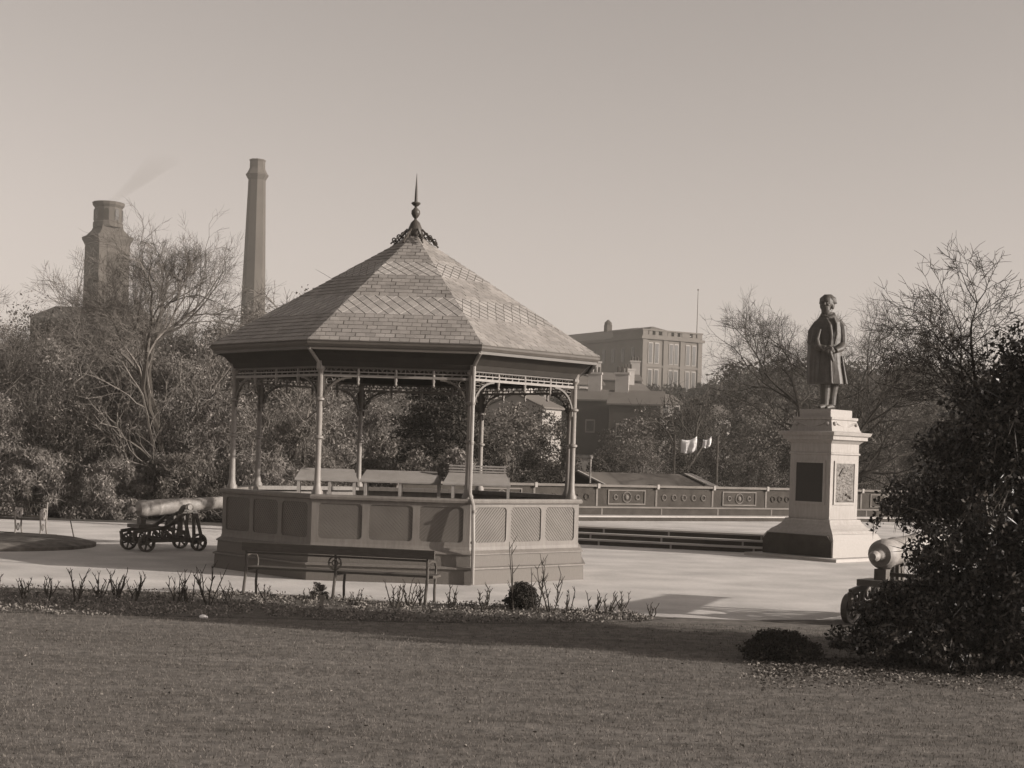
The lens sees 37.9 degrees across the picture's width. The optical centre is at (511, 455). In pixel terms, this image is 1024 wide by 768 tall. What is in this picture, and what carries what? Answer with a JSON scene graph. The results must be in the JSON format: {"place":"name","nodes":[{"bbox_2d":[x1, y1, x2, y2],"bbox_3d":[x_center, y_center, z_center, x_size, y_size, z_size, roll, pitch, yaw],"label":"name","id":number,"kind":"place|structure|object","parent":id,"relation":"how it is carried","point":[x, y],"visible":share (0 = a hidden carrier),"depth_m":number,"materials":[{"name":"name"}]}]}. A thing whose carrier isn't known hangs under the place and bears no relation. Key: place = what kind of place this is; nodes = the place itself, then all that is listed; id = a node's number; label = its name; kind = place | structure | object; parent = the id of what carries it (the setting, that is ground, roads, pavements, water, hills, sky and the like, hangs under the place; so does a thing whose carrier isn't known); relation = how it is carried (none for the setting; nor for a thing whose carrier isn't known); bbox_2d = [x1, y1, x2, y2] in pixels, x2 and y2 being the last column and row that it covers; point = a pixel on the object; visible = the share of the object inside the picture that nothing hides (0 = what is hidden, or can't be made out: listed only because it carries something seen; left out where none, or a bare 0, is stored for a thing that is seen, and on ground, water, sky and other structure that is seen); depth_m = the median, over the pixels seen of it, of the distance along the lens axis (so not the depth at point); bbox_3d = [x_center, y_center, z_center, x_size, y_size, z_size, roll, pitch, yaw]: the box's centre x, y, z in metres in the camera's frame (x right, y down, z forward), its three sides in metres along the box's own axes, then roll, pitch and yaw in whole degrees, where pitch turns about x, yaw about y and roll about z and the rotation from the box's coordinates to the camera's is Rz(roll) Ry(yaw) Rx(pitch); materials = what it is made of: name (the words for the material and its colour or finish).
{"place":"outdoors","nodes":[
{"label":"outdoors","id":0,"kind":"place"},
{"bbox_2d":[0,587,674,622],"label":"flower bed soil","id":1,"kind":"structure","parent":0,"point":[255,613],"depth_m":21.25,"materials":[{"name":"soil"}]},
{"bbox_2d":[0,583,653,622],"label":"bed ground cover","id":2,"kind":"object","parent":1,"relation":"on","point":[639,617],"visible":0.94,"depth_m":21.32,"materials":[{"name":"grey plant"}]},
{"bbox_2d":[501,581,540,608],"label":"round bush","id":3,"kind":"object","parent":1,"relation":"on","point":[521,596],"visible":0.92,"depth_m":22.27,"materials":[{"name":"black plant"}]},
{"bbox_2d":[0,386,924,623],"bbox_3d":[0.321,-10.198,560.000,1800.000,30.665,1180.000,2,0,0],"label":"ground","id":4,"kind":"structure","parent":0,"point":[209,522],"depth_m":47.08,"materials":[{"name":"grey"}]},
{"bbox_2d":[0,390,40,501],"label":"shrub","id":5,"kind":"object","parent":4,"relation":"on","point":[5,447],"visible":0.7,"depth_m":46.55,"materials":[{"name":"grey plant"}]},
{"bbox_2d":[0,353,44,502],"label":"shrub","id":6,"kind":"object","parent":4,"relation":"on","point":[6,388],"visible":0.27,"depth_m":50.03,"materials":[{"name":"grey plant"}]},
{"bbox_2d":[0,293,51,497],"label":"shrub","id":7,"kind":"object","parent":4,"relation":"on","point":[9,326],"visible":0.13,"depth_m":55.97,"materials":[{"name":"grey plant"}]},
{"bbox_2d":[0,357,52,498],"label":"shrub","id":8,"kind":"object","parent":4,"relation":"on","point":[11,387],"visible":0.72,"depth_m":47.75,"materials":[{"name":"grey plant"}]},
{"bbox_2d":[0,444,79,516],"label":"shrub","id":9,"kind":"object","parent":4,"relation":"on","point":[22,479],"visible":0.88,"depth_m":45.76,"materials":[{"name":"grey plant"}]},
{"bbox_2d":[0,286,85,500],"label":"bare tree","id":10,"kind":"object","parent":4,"relation":"on","point":[47,325],"visible":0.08,"depth_m":56.75,"materials":[{"name":"grey plant"}]},
{"bbox_2d":[0,286,101,499],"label":"bare tree","id":11,"kind":"object","parent":4,"relation":"on","point":[26,345],"visible":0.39,"depth_m":51.70,"materials":[{"name":"grey plant"}]},
{"bbox_2d":[0,333,104,510],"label":"shrub","id":12,"kind":"object","parent":4,"relation":"on","point":[45,357],"visible":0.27,"depth_m":49.68,"materials":[{"name":"grey plant"}]},
{"bbox_2d":[12,379,120,516],"bbox_3d":[-13.974,-0.271,47.124,3.984,4.612,2.983,2,0,41],"label":"shrub","id":13,"kind":"object","parent":4,"relation":"on","point":[55,417],"visible":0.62,"depth_m":47.04,"materials":[{"name":"grey plant"}]},
{"bbox_2d":[2,346,140,513],"bbox_3d":[-14.301,-0.785,47.908,6.946,5.657,3.668,2,0,31],"label":"sapling","id":14,"kind":"object","parent":4,"relation":"on","point":[83,376],"visible":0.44,"depth_m":48.40,"materials":[{"name":"grey plant"}]},
{"bbox_2d":[33,304,119,478],"bbox_3d":[-16.450,-2.074,57.893,5.569,8.108,3.931,2,0,0],"label":"shrub","id":15,"kind":"object","parent":4,"relation":"on","point":[92,332],"visible":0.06,"depth_m":57.72,"materials":[{"name":"grey plant"}]},
{"bbox_2d":[28,301,162,351],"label":"mill shed","id":16,"kind":"structure","parent":4,"relation":"on","point":[48,313],"depth_m":300.00,"materials":[{"name":"stone"}]},
{"bbox_2d":[53,348,142,509],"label":"shrub","id":17,"kind":"object","parent":4,"relation":"on","point":[94,379],"visible":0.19,"depth_m":50.87,"materials":[{"name":"grey plant"}]},
{"bbox_2d":[56,452,153,519],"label":"shrub","id":18,"kind":"object","parent":4,"relation":"on","point":[99,500],"visible":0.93,"depth_m":45.66,"materials":[{"name":"grey plant"}]},
{"bbox_2d":[82,200,132,354],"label":"tower chimney","id":19,"kind":"object","parent":4,"relation":"on","point":[106,212],"visible":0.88,"depth_m":297.52,"materials":[{"name":"brick"}]},
{"bbox_2d":[52,277,180,428],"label":"bare tree","id":20,"kind":"object","parent":4,"relation":"on","point":[106,323],"visible":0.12,"depth_m":54.18,"materials":[{"name":"grey plant"}]},
{"bbox_2d":[3,245,230,479],"bbox_3d":[-14.741,-3.176,56.783,9.200,10.328,8.276,2,0,-20],"label":"bare tree","id":21,"kind":"object","parent":4,"relation":"on","point":[63,298],"visible":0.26,"depth_m":56.69,"materials":[{"name":"grey plant"}]},
{"bbox_2d":[57,370,207,510],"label":"sapling","id":22,"kind":"object","parent":4,"relation":"on","point":[128,435],"visible":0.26,"depth_m":47.97,"materials":[{"name":"grey plant"}]},
{"bbox_2d":[81,326,185,494],"bbox_3d":[-12.587,-1.150,51.042,4.088,6.526,3.526,2,0,-20],"label":"shrub","id":23,"kind":"object","parent":4,"relation":"on","point":[114,363],"visible":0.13,"depth_m":50.65,"materials":[{"name":"grey plant"}]},
{"bbox_2d":[78,391,196,517],"bbox_3d":[-11.714,-0.028,47.416,4.102,4.232,2.874,2,0,0],"label":"shrub","id":24,"kind":"object","parent":4,"relation":"on","point":[165,429],"visible":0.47,"depth_m":47.13,"materials":[{"name":"grey plant"}]},
{"bbox_2d":[78,349,198,512],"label":"sapling","id":25,"kind":"object","parent":4,"relation":"on","point":[128,376],"visible":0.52,"depth_m":47.11,"materials":[{"name":"grey plant"}]},
{"bbox_2d":[72,344,206,515],"bbox_3d":[-11.404,-0.620,47.210,3.661,5.556,6.033,2,0,36],"label":"sapling","id":26,"kind":"object","parent":4,"relation":"on","point":[143,450],"visible":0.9,"depth_m":46.21,"materials":[{"name":"grey plant"}]},
{"bbox_2d":[9,274,278,437],"bbox_3d":[-13.728,-2.517,55.897,10.389,9.097,8.115,2,0,-41],"label":"bare tree","id":27,"kind":"object","parent":4,"relation":"on","point":[190,336],"visible":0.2,"depth_m":55.09,"materials":[{"name":"grey plant"}]},
{"bbox_2d":[57,196,283,518],"bbox_3d":[-10.582,-3.047,46.473,7.074,10.274,6.100,2,0,0],"label":"bare tree","id":28,"kind":"object","parent":4,"relation":"on","point":[153,334],"visible":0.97,"depth_m":46.24,"materials":[{"name":"grey plant"}]},
{"bbox_2d":[147,308,208,489],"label":"shrub","id":29,"kind":"object","parent":4,"relation":"on","point":[186,347],"visible":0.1,"depth_m":57.57,"materials":[{"name":"grey plant"}]},
{"bbox_2d":[125,344,237,514],"bbox_3d":[-11.002,-0.783,49.901,3.967,5.938,3.657,2,0,27],"label":"shrub","id":30,"kind":"object","parent":4,"relation":"on","point":[162,392],"visible":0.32,"depth_m":49.69,"materials":[{"name":"grey plant"}]},
{"bbox_2d":[149,444,228,521],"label":"shrub","id":31,"kind":"object","parent":4,"relation":"on","point":[172,471],"visible":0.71,"depth_m":45.84,"materials":[{"name":"grey plant"}]},
{"bbox_2d":[159,334,273,463],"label":"sapling","id":32,"kind":"object","parent":4,"relation":"on","point":[207,399],"visible":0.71,"depth_m":47.52,"materials":[{"name":"grey plant"}]},
{"bbox_2d":[168,386,269,519],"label":"shrub","id":33,"kind":"object","parent":4,"relation":"on","point":[217,440],"visible":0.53,"depth_m":46.89,"materials":[{"name":"grey plant"}]},
{"bbox_2d":[182,304,263,485],"bbox_3d":[-11.245,-1.871,55.804,4.238,8.059,3.449,2,0,0],"label":"shrub","id":34,"kind":"object","parent":4,"relation":"on","point":[211,335],"visible":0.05,"depth_m":55.60,"materials":[{"name":"grey plant"}]},
{"bbox_2d":[178,330,278,487],"bbox_3d":[-9.762,-1.091,51.073,4.636,6.620,3.628,2,0,0],"label":"shrub","id":35,"kind":"object","parent":4,"relation":"on","point":[229,374],"visible":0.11,"depth_m":50.72,"materials":[{"name":"grey plant"}]},
{"bbox_2d":[191,382,291,484],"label":"sapling","id":36,"kind":"object","parent":4,"relation":"on","point":[263,444],"visible":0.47,"depth_m":47.07,"materials":[{"name":"grey plant"}]},
{"bbox_2d":[240,158,268,326],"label":"mill chimney","id":37,"kind":"object","parent":4,"relation":"on","point":[257,175],"visible":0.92,"depth_m":338.20,"materials":[{"name":"brick"}]},
{"bbox_2d":[211,450,309,517],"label":"shrub","id":38,"kind":"object","parent":4,"relation":"on","point":[274,469],"visible":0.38,"depth_m":45.96,"materials":[{"name":"grey plant"}]},
{"bbox_2d":[223,292,304,479],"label":"bare tree","id":39,"kind":"object","parent":4,"relation":"on","point":[262,311],"visible":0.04,"depth_m":57.99,"materials":[{"name":"grey plant"}]},
{"bbox_2d":[224,379,336,485],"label":"shrub","id":40,"kind":"object","parent":4,"relation":"on","point":[274,397],"visible":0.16,"depth_m":50.56,"materials":[{"name":"grey plant"}]},
{"bbox_2d":[206,381,357,468],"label":"sapling","id":41,"kind":"object","parent":4,"relation":"on","point":[290,407],"visible":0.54,"depth_m":47.39,"materials":[{"name":"grey plant"}]},
{"bbox_2d":[261,395,352,485],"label":"shrub","id":42,"kind":"object","parent":4,"relation":"on","point":[298,424],"visible":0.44,"depth_m":47.18,"materials":[{"name":"grey plant"}]},
{"bbox_2d":[269,382,356,485],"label":"shrub","id":43,"kind":"object","parent":4,"relation":"on","point":[335,449],"visible":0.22,"depth_m":50.89,"materials":[{"name":"grey plant"}]},
{"bbox_2d":[237,271,420,434],"bbox_3d":[-7.645,-2.545,60.343,7.211,9.522,10.168,2,0,-38],"label":"bare tree","id":44,"kind":"object","parent":4,"relation":"on","point":[339,393],"visible":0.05,"depth_m":59.78,"materials":[{"name":"grey plant"}]},
{"bbox_2d":[310,383,400,485],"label":"shrub","id":45,"kind":"object","parent":4,"relation":"on","point":[376,406],"visible":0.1,"depth_m":62.00,"materials":[{"name":"grey plant"}]},
{"bbox_2d":[326,396,389,486],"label":"shrub","id":46,"kind":"object","parent":4,"relation":"on","point":[371,417],"visible":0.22,"depth_m":53.70,"materials":[{"name":"grey plant"}]},
{"bbox_2d":[352,432,401,486],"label":"bush","id":47,"kind":"object","parent":4,"relation":"on","point":[383,456],"visible":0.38,"depth_m":49.77,"materials":[{"name":"grey plant"}]},
{"bbox_2d":[339,386,432,481],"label":"shrub","id":48,"kind":"object","parent":4,"relation":"on","point":[400,403],"visible":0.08,"depth_m":63.92,"materials":[{"name":"grey plant"}]},
{"bbox_2d":[401,448,444,480],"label":"bush","id":49,"kind":"object","parent":4,"relation":"on","point":[417,460],"visible":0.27,"depth_m":49.26,"materials":[{"name":"grey plant"}]},
{"bbox_2d":[371,387,499,478],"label":"conifer","id":50,"kind":"object","parent":4,"relation":"on","point":[436,407],"visible":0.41,"depth_m":53.46,"materials":[{"name":"black plant"}]},
{"bbox_2d":[438,445,475,480],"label":"bush","id":51,"kind":"object","parent":4,"relation":"on","point":[455,456],"visible":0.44,"depth_m":49.21,"materials":[{"name":"grey plant"}]},
{"bbox_2d":[440,388,500,473],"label":"conifer","id":52,"kind":"object","parent":4,"relation":"on","point":[488,454],"visible":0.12,"depth_m":57.81,"materials":[{"name":"grey plant"}]},
{"bbox_2d":[474,436,516,482],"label":"bush","id":53,"kind":"object","parent":4,"relation":"on","point":[500,460],"visible":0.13,"depth_m":59.82,"materials":[{"name":"grey plant"}]},
{"bbox_2d":[0,340,1007,471],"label":"hillside wood","id":54,"kind":"object","parent":4,"relation":"on","point":[699,388],"visible":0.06,"depth_m":237.60,"materials":[{"name":"plant"}]},
{"bbox_2d":[478,400,564,482],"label":"bush","id":55,"kind":"object","parent":4,"relation":"on","point":[513,439],"visible":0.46,"depth_m":89.27,"materials":[{"name":"grey plant"}]},
{"bbox_2d":[485,388,564,460],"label":"cottage","id":56,"kind":"structure","parent":4,"relation":"on","point":[539,401],"depth_m":150.64,"materials":[{"name":"stone"}]},
{"bbox_2d":[508,435,564,482],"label":"bush","id":57,"kind":"object","parent":4,"relation":"on","point":[539,464],"visible":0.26,"depth_m":61.82,"materials":[{"name":"grey plant"}]},
{"bbox_2d":[508,404,585,481],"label":"bush","id":58,"kind":"object","parent":4,"relation":"on","point":[559,424],"visible":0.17,"depth_m":100.15,"materials":[{"name":"grey plant"}]},
{"bbox_2d":[562,367,608,453],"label":"cottage","id":59,"kind":"structure","parent":4,"relation":"on","point":[592,415],"depth_m":171.98,"materials":[{"name":"brick"}]},
{"bbox_2d":[583,439,632,472],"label":"bush","id":60,"kind":"object","parent":4,"relation":"on","point":[599,464],"visible":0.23,"depth_m":74.75,"materials":[{"name":"grey plant"}]},
{"bbox_2d":[584,357,642,389],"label":"cottage","id":61,"kind":"structure","parent":4,"relation":"on","point":[608,378],"depth_m":231.00,"materials":[{"name":"stone"}]},
{"bbox_2d":[586,405,684,473],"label":"bush","id":62,"kind":"object","parent":4,"relation":"on","point":[635,424],"visible":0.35,"depth_m":109.56,"materials":[{"name":"grey plant"}]},
{"bbox_2d":[607,367,665,459],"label":"cottage","id":63,"kind":"structure","parent":4,"relation":"on","point":[620,405],"depth_m":165.31,"materials":[{"name":"stone"}]},
{"bbox_2d":[569,320,704,391],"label":"mill building","id":64,"kind":"structure","parent":4,"relation":"on","point":[660,353],"depth_m":335.09,"materials":[{"name":"stone"}]},
{"bbox_2d":[562,470,718,486],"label":"pavilion","id":65,"kind":"structure","parent":4,"relation":"on","point":[687,479],"depth_m":61.11,"materials":[{"name":"stone"}]},
{"bbox_2d":[618,436,672,473],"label":"bush","id":66,"kind":"object","parent":4,"relation":"on","point":[636,459],"visible":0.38,"depth_m":79.72,"materials":[{"name":"grey plant"}]},
{"bbox_2d":[659,445,698,475],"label":"bush","id":67,"kind":"object","parent":4,"relation":"on","point":[679,464],"visible":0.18,"depth_m":73.72,"materials":[{"name":"grey plant"}]},
{"bbox_2d":[632,393,736,486],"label":"bush","id":68,"kind":"object","parent":4,"relation":"on","point":[668,423],"visible":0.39,"depth_m":104.79,"materials":[{"name":"grey plant"}]},
{"bbox_2d":[628,372,781,486],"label":"bare tree","id":69,"kind":"object","parent":4,"relation":"on","point":[707,395],"visible":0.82,"depth_m":91.45,"materials":[{"name":"grey plant"}]},
{"bbox_2d":[687,442,757,486],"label":"bush","id":70,"kind":"object","parent":4,"relation":"on","point":[723,477],"visible":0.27,"depth_m":79.72,"materials":[{"name":"grey plant"}]},
{"bbox_2d":[661,389,788,487],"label":"bush","id":71,"kind":"object","parent":4,"relation":"on","point":[740,420],"visible":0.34,"depth_m":119.62,"materials":[{"name":"grey plant"}]},
{"bbox_2d":[702,389,807,487],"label":"bush","id":72,"kind":"object","parent":4,"relation":"on","point":[750,431],"visible":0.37,"depth_m":109.61,"materials":[{"name":"grey plant"}]},
{"bbox_2d":[730,445,780,487],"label":"bush","id":73,"kind":"object","parent":4,"relation":"on","point":[753,470],"visible":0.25,"depth_m":71.80,"materials":[{"name":"grey plant"}]},
{"bbox_2d":[763,441,790,487],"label":"bush","id":74,"kind":"object","parent":4,"relation":"on","point":[783,463],"visible":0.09,"depth_m":74.90,"materials":[{"name":"grey plant"}]},
{"bbox_2d":[697,278,1003,488],"bbox_3d":[13.174,-1.312,62.458,10.061,13.499,13.274,2,0,-27],"label":"bare tree","id":75,"kind":"object","parent":4,"relation":"on","point":[797,361],"visible":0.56,"depth_m":61.70,"materials":[{"name":"grey plant"}]},
{"bbox_2d":[786,378,922,489],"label":"bush","id":76,"kind":"object","parent":4,"relation":"on","point":[871,438],"visible":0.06,"depth_m":109.50,"materials":[{"name":"grey plant"}]},
{"bbox_2d":[774,355,966,489],"bbox_3d":[13.081,-0.429,55.770,7.588,7.731,7.376,2,0,-39],"label":"bare tree","id":77,"kind":"object","parent":4,"relation":"on","point":[875,424],"visible":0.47,"depth_m":54.88,"materials":[{"name":"grey plant"}]},
{"bbox_2d":[858,438,909,489],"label":"bush","id":78,"kind":"object","parent":4,"relation":"on","point":[888,475],"visible":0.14,"depth_m":71.64,"materials":[{"name":"grey plant"}]},
{"bbox_2d":[858,387,965,489],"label":"bush","id":79,"kind":"object","parent":4,"relation":"on","point":[891,423],"visible":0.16,"depth_m":99.67,"materials":[{"name":"grey plant"}]},
{"bbox_2d":[0,519,986,619],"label":"gravel plaza","id":80,"kind":"structure","parent":0,"point":[681,583],"depth_m":27.52,"materials":[{"name":"gravel"}]},
{"bbox_2d":[0,501,55,534],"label":"ornate bench","id":81,"kind":"object","parent":80,"relation":"on","point":[19,514],"visible":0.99,"depth_m":36.11,"materials":[{"name":"grey metal"}]},
{"bbox_2d":[0,532,95,551],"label":"round grass bed","id":82,"kind":"object","parent":80,"relation":"on","point":[14,542],"visible":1,"depth_m":31.87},
{"bbox_2d":[119,496,222,551],"bbox_3d":[-7.001,1.449,33.063,3.401,1.264,0.890,2,0,-43],"label":"cannon","id":83,"kind":"object","parent":80,"relation":"on","point":[183,508],"visible":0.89,"depth_m":32.44,"materials":[{"name":"metal"}]},
{"bbox_2d":[241,542,440,605],"bbox_3d":[-2.636,1.803,23.014,3.118,0.840,0.582,2,0,14],"label":"park bench","id":84,"kind":"object","parent":80,"relation":"on","point":[335,551],"visible":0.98,"depth_m":22.84,"materials":[{"name":"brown wood"}]},
{"bbox_2d":[210,176,599,584],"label":"bandstand","id":85,"kind":"structure","parent":80,"relation":"on","point":[412,307],"depth_m":27.15,"materials":[{"name":"paint"}]},
{"bbox_2d":[295,468,357,494],"bbox_3d":[-3.774,0.772,30.350,1.272,1.020,0.440,2,0,-5],"label":"bench","id":86,"kind":"object","parent":85,"relation":"on","point":[331,475],"visible":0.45,"depth_m":30.28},
{"bbox_2d":[359,470,440,497],"bbox_3d":[-2.283,0.819,30.500,1.652,1.020,0.440,2,0,0],"label":"bench","id":87,"kind":"object","parent":85,"relation":"on","point":[400,477],"visible":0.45,"depth_m":30.45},
{"bbox_2d":[443,464,510,498],"bbox_3d":[-0.718,0.783,30.320,1.371,1.190,0.480,2,0,0],"label":"bench","id":88,"kind":"object","parent":85,"relation":"on","point":[453,478],"visible":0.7,"depth_m":30.32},
{"bbox_2d":[578,525,980,563],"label":"terrace steps","id":89,"kind":"structure","parent":80,"relation":"on","point":[708,540],"depth_m":39.36,"materials":[{"name":"stone"}]},
{"bbox_2d":[744,409,880,562],"bbox_3d":[7.802,0.700,37.350,2.720,3.690,2.720,2,0,-44],"label":"pedestal","id":90,"kind":"object","parent":80,"relation":"on","point":[822,523],"visible":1,"depth_m":36.82,"materials":[{"name":"stone"}]},
{"bbox_2d":[807,294,847,409],"bbox_3d":[7.886,-2.592,37.288,1.028,2.898,0.778,2,0,8],"label":"bronze statue","id":91,"kind":"object","parent":90,"relation":"on","point":[827,340],"visible":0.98,"depth_m":37.15,"materials":[{"name":"metal"}]},
{"bbox_2d":[840,533,949,622],"bbox_3d":[6.323,1.779,22.926,1.015,1.441,3.877,2,0,38],"label":"cannon","id":92,"kind":"object","parent":80,"relation":"on","point":[885,564],"visible":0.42,"depth_m":21.72,"materials":[{"name":"metal"}]},
{"bbox_2d":[0,611,1023,767],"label":"lawn","id":93,"kind":"structure","parent":0,"point":[276,737],"depth_m":13.96,"materials":[{"name":"grey plant"}]},
{"bbox_2d":[0,607,1022,767],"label":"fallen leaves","id":94,"kind":"object","parent":93,"relation":"on","point":[272,746],"visible":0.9,"depth_m":13.96,"materials":[{"name":"grey plant"}]},
{"bbox_2d":[736,627,826,663],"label":"mound bush","id":95,"kind":"object","parent":93,"relation":"on","point":[779,644],"visible":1,"depth_m":17.30,"materials":[{"name":"black plant"}]},
{"bbox_2d":[729,654,1023,699],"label":"leaf litter","id":96,"kind":"object","parent":93,"relation":"on","point":[850,663],"visible":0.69,"depth_m":16.57,"materials":[{"name":"plant"}]},
{"bbox_2d":[821,576,1010,675],"bbox_3d":[4.673,1.964,17.265,2.067,1.140,1.607,2,0,0],"label":"holly bush","id":97,"kind":"object","parent":93,"relation":"on","point":[887,619],"visible":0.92,"depth_m":16.93,"materials":[{"name":"black plant"}]},
{"bbox_2d":[859,233,1023,540],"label":"bare tree","id":98,"kind":"object","parent":93,"relation":"on","point":[946,361],"visible":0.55,"depth_m":18.06,"materials":[{"name":"grey plant"}]},
{"bbox_2d":[865,308,1023,674],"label":"holly bush","id":99,"kind":"object","parent":93,"relation":"on","point":[992,433],"visible":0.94,"depth_m":17.20,"materials":[{"name":"black plant"}]},
{"bbox_2d":[898,567,1023,671],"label":"holly bush","id":100,"kind":"object","parent":93,"relation":"on","point":[988,612],"visible":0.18,"depth_m":17.03,"materials":[{"name":"black plant"}]},
{"bbox_2d":[0,0,1023,384],"label":"sky","id":101,"kind":"structure","parent":0,"point":[592,162],"materials":[{"name":"grey"}]},
{"bbox_2d":[390,481,1021,521],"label":"terrace wall","id":102,"kind":"structure","parent":0,"point":[615,502],"depth_m":46.82,"materials":[{"name":"stone"}]},
{"bbox_2d":[578,521,1013,538],"bbox_3d":[13.633,2.283,43.556,31.445,0.001,14.611,2,0,-29],"label":"terrace landing","id":103,"kind":"object","parent":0,"point":[886,530],"depth_m":43.43,"materials":[{"name":"concrete"}]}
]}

